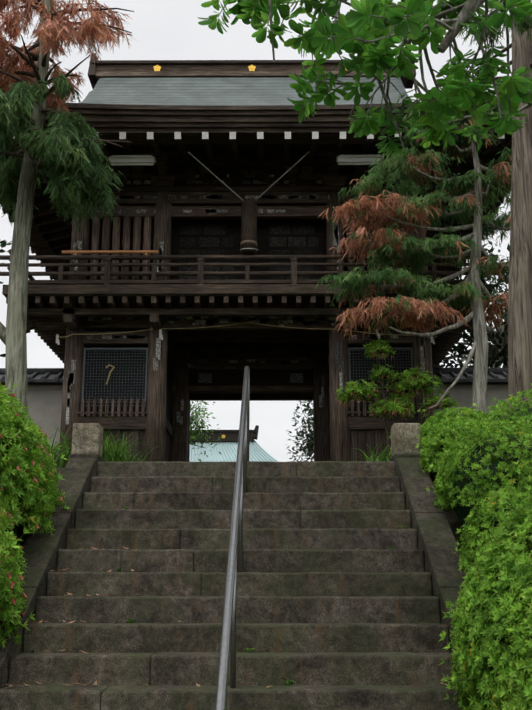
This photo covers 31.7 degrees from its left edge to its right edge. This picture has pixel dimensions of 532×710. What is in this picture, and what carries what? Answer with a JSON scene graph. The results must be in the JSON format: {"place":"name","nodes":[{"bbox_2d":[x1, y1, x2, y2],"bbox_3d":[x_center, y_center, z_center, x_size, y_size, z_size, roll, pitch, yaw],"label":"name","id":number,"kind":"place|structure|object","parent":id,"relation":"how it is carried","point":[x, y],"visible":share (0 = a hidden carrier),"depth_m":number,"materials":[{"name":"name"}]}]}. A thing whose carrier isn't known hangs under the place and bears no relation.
{"place":"outdoors","nodes":[
{"label":"outdoors","id":0,"kind":"place"},
{"bbox_2d":[0,0,133,438],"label":"tree","id":1,"kind":"object","parent":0,"point":[52,150],"depth_m":10.62,"materials":[{"name":"green plant"}]},
{"bbox_2d":[0,0,133,113],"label":"tree foliage","id":2,"kind":"object","parent":1,"relation":"attached to","point":[83,34],"visible":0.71,"depth_m":11.19,"materials":[{"name":"brown plant"}]},
{"bbox_2d":[105,364,114,383],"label":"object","id":3,"kind":"object","parent":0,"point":[107,366],"visible":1,"depth_m":13.36,"materials":[{"name":"wicker"}]},
{"bbox_2d":[9,467,481,561],"bbox_3d":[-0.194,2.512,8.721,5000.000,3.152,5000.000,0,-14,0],"label":"ground","id":4,"kind":"structure","parent":0,"point":[453,520],"depth_m":8.38,"materials":[{"name":"soil"}]},
{"bbox_2d":[0,240,11,356],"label":"tree","id":5,"kind":"object","parent":4,"relation":"on","point":[3,244],"visible":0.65,"depth_m":20.44,"materials":[{"name":"green plant"}]},
{"bbox_2d":[0,381,69,648],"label":"azalea","id":6,"kind":"object","parent":4,"relation":"on","point":[26,487],"depth_m":7.20,"materials":[{"name":"green plant"}]},
{"bbox_2d":[190,401,221,461],"bbox_3d":[-2.169,2.235,21.224,2.336,3.582,2.116,0,-14,0],"label":"tree","id":7,"kind":"object","parent":4,"relation":"on","point":[197,424],"depth_m":21.17,"materials":[{"name":"green plant"}]},
{"bbox_2d":[189,425,278,461],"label":"hall","id":8,"kind":"structure","parent":4,"relation":"on","point":[227,446],"depth_m":54.65,"materials":[{"name":"paint"}]},
{"bbox_2d":[0,461,470,709],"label":"stone stairs","id":9,"kind":"structure","parent":4,"relation":"on","point":[330,615],"depth_m":6.70,"materials":[{"name":"grey stone"}]},
{"bbox_2d":[2,546,443,687],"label":"leaf litter","id":10,"kind":"object","parent":9,"relation":"on","point":[95,682],"visible":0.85,"depth_m":6.51,"materials":[{"name":"brown plant"}]},
{"bbox_2d":[215,366,249,709],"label":"handrail","id":11,"kind":"object","parent":9,"relation":"on","point":[228,642],"visible":1,"depth_m":5.94,"materials":[{"name":"metal"}]},
{"bbox_2d":[5,411,480,685],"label":"grass clumps","id":12,"kind":"object","parent":4,"relation":"on","point":[110,454],"visible":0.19,"depth_m":9.94,"materials":[{"name":"green plant"}]},
{"bbox_2d":[82,77,412,104],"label":"gate roof","id":13,"kind":"structure","parent":4,"relation":"on","point":[197,90],"depth_m":15.87,"materials":[{"name":"metal"}]},
{"bbox_2d":[108,155,382,165],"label":"fluorescent lights","id":14,"kind":"object","parent":13,"relation":"attached to","point":[151,159],"visible":0.79,"depth_m":13.13,"materials":[{"name":"white plastic"}]},
{"bbox_2d":[55,322,436,337],"bbox_3d":[-0.282,-0.354,13.396,5.454,0.245,0.014,0,-14,0],"label":"rope","id":15,"kind":"object","parent":13,"relation":"attached to","point":[236,324],"visible":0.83,"depth_m":13.39,"materials":[{"name":"brown fabric"}]},
{"bbox_2d":[56,329,434,344],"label":"paper streamers","id":16,"kind":"object","parent":15,"relation":"hanging from","point":[161,337],"visible":0.79,"depth_m":13.36,"materials":[{"name":"white paper"}]},
{"bbox_2d":[6,181,489,438],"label":"brackets","id":17,"kind":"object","parent":13,"relation":"attached to","point":[71,321],"depth_m":13.06,"materials":[{"name":"brown wood"}]},
{"bbox_2d":[0,144,501,278],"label":"gate eave sheathing","id":18,"kind":"object","parent":13,"relation":"attached to","point":[251,150],"visible":0.07,"depth_m":13.81,"materials":[{"name":"brown wood"}]},
{"bbox_2d":[0,133,511,279],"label":"rafters","id":19,"kind":"object","parent":13,"relation":"attached to","point":[108,152],"visible":0.17,"depth_m":14.45,"materials":[{"name":"brown wood"}]},
{"bbox_2d":[2,132,504,279],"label":"rafter end caps","id":20,"kind":"object","parent":19,"relation":"attached to","point":[177,135],"visible":0.21,"depth_m":12.66,"materials":[{"name":"white paint"}]},
{"bbox_2d":[2,102,511,279],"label":"roof eaves","id":21,"kind":"object","parent":13,"relation":"attached to","point":[217,123],"visible":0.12,"depth_m":12.65,"materials":[{"name":"brown wood"}]},
{"bbox_2d":[0,423,496,708],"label":"stair stringers","id":22,"kind":"object","parent":4,"relation":"on","point":[437,542],"visible":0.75,"depth_m":7.71,"materials":[{"name":"stone"}]},
{"bbox_2d":[0,368,507,459],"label":"precinct wall","id":23,"kind":"structure","parent":4,"relation":"on","point":[45,388],"depth_m":15.21,"materials":[{"name":"paint"}]},
{"bbox_2d":[286,401,313,461],"bbox_3d":[2.092,3.723,31.070,2.939,5.470,3.039,0,-14,0],"label":"tree","id":24,"kind":"object","parent":4,"relation":"on","point":[309,445],"depth_m":31.08,"materials":[{"name":"green plant"}]},
{"bbox_2d":[197,0,531,155],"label":"broadleaf tree","id":25,"kind":"object","parent":4,"relation":"on","point":[359,22],"depth_m":5.89,"materials":[{"name":"green plant"}]},
{"bbox_2d":[338,346,445,419],"bbox_3d":[1.672,0.362,12.338,1.465,1.047,0.649,0,-14,0],"label":"tree","id":26,"kind":"object","parent":4,"relation":"on","point":[403,392],"visible":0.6,"depth_m":12.28,"materials":[{"name":"green plant"}]},
{"bbox_2d":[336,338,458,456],"bbox_3d":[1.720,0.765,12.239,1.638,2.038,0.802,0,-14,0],"label":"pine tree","id":27,"kind":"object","parent":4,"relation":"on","point":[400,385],"depth_m":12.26,"materials":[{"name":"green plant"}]},
{"bbox_2d":[376,136,510,412],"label":"niwaki branches","id":28,"kind":"object","parent":4,"relation":"on","point":[479,348],"visible":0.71,"depth_m":12.11,"materials":[{"name":"grey plant"}]},
{"bbox_2d":[315,122,511,337],"bbox_3d":[2.365,-1.819,12.424,3.486,3.028,1.591,0,-14,0],"label":"tree","id":29,"kind":"object","parent":28,"relation":"attached to","point":[354,283],"visible":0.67,"depth_m":12.29,"materials":[{"name":"green plant"}]},
{"bbox_2d":[317,119,511,341],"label":"brown niwaki pads","id":30,"kind":"object","parent":28,"relation":"attached to","point":[414,320],"visible":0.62,"depth_m":12.15,"materials":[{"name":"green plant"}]},
{"bbox_2d":[398,0,531,409],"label":"tree","id":31,"kind":"object","parent":4,"relation":"on","point":[520,323],"depth_m":11.16,"materials":[{"name":"plant"}]},
{"bbox_2d":[415,383,531,572],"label":"shrubs","id":32,"kind":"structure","parent":4,"relation":"on","point":[449,460],"depth_m":7.71,"materials":[{"name":"green plant"}]},
{"bbox_2d":[438,239,509,367],"bbox_3d":[4.772,0.324,18.565,4.328,6.021,3.982,0,-14,0],"label":"tree","id":33,"kind":"object","parent":4,"relation":"on","point":[460,348],"depth_m":18.31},
{"bbox_2d":[438,454,531,709],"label":"azalea","id":34,"kind":"object","parent":4,"relation":"on","point":[501,573],"depth_m":5.23,"materials":[{"name":"green plant"}]},
{"bbox_2d":[59,191,434,461],"bbox_3d":[-0.249,0.189,15.487,5.291,4.370,4.291,0,-14,0],"label":"gate timber","id":35,"kind":"object","parent":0,"point":[340,442],"visible":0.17,"depth_m":13.51,"materials":[{"name":"brown wood"}]},
{"bbox_2d":[2,156,491,429],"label":"wooden beams","id":36,"kind":"structure","parent":35,"relation":"attached to","point":[47,325],"depth_m":13.94,"materials":[{"name":"brown wood"}]},
{"bbox_2d":[66,174,428,424],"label":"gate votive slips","id":37,"kind":"object","parent":36,"relation":"attached to","point":[229,242],"visible":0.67,"depth_m":14.09,"materials":[{"name":"paper"}]},
{"bbox_2d":[164,316,331,327],"bbox_3d":[-0.258,-0.553,13.487,2.404,0.367,0.064,0,-14,0],"label":"carved gate panel","id":38,"kind":"object","parent":36,"relation":"attached to","point":[298,322],"visible":0.31,"depth_m":13.45,"materials":[{"name":"brown wood"}]},
{"bbox_2d":[0,249,497,284],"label":"balcony railing","id":39,"kind":"object","parent":36,"relation":"on","point":[200,273],"visible":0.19,"depth_m":13.05,"materials":[{"name":"brown wood"}]},
{"bbox_2d":[62,250,157,254],"bbox_3d":[-2.200,-1.410,13.215,1.360,0.131,0.044,0,-14,0],"label":"wooden pole","id":40,"kind":"object","parent":39,"relation":"on","point":[76,252],"visible":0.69,"depth_m":13.21,"materials":[{"name":"brown wood"}]},
{"bbox_2d":[188,151,309,250],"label":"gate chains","id":41,"kind":"object","parent":36,"relation":"hanging from","point":[238,195],"visible":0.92,"depth_m":13.22,"materials":[{"name":"grey metal"}]},
{"bbox_2d":[240,198,257,254],"bbox_3d":[-0.240,-1.822,13.287,0.242,0.845,0.305,0,-14,0],"label":"hanging log","id":42,"kind":"object","parent":41,"relation":"hanging from","point":[249,223],"visible":0.92,"depth_m":13.19,"materials":[{"name":"brown wood"}]},
{"bbox_2d":[87,164,412,385],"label":"wall panels","id":43,"kind":"object","parent":36,"relation":"attached to","point":[257,377],"visible":0.1,"depth_m":14.18,"materials":[{"name":"brown wood"}]},
{"bbox_2d":[84,345,411,460],"bbox_3d":[-0.253,0.956,14.265,4.960,2.250,1.800,0,-14,0],"label":"mesh screen","id":44,"kind":"object","parent":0,"point":[129,389],"visible":0.12,"depth_m":13.68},
{"bbox_2d":[78,397,417,416],"bbox_3d":[-0.257,0.731,13.202,4.776,0.270,0.040,0,-14,0],"label":"slatted panel","id":45,"kind":"object","parent":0,"point":[358,412],"visible":0.58,"depth_m":13.19,"materials":[{"name":"brown wood"}]},
{"bbox_2d":[82,348,414,406],"bbox_3d":[-0.257,0.315,13.373,4.716,0.860,0.024,0,-14,0],"label":"lattice window","id":46,"kind":"structure","parent":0,"point":[146,359],"depth_m":13.39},
{"bbox_2d":[88,52,415,88],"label":"roof ridge","id":47,"kind":"structure","parent":0,"point":[98,70],"depth_m":16.62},
{"bbox_2d":[153,64,346,71],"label":"roof crests","id":48,"kind":"object","parent":47,"relation":"attached to","point":[251,67],"visible":0.67,"depth_m":16.62,"materials":[{"name":"gold metal"}]},
{"bbox_2d":[0,0,511,461],"label":"sky","id":49,"kind":"structure","parent":0,"point":[160,29],"materials":[{"name":"white"}]},
{"bbox_2d":[100,149,447,186],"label":"roof brackets","id":50,"kind":"object","parent":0,"point":[163,177],"visible":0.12,"depth_m":14.08,"materials":[{"name":"brown wood"}]}
]}

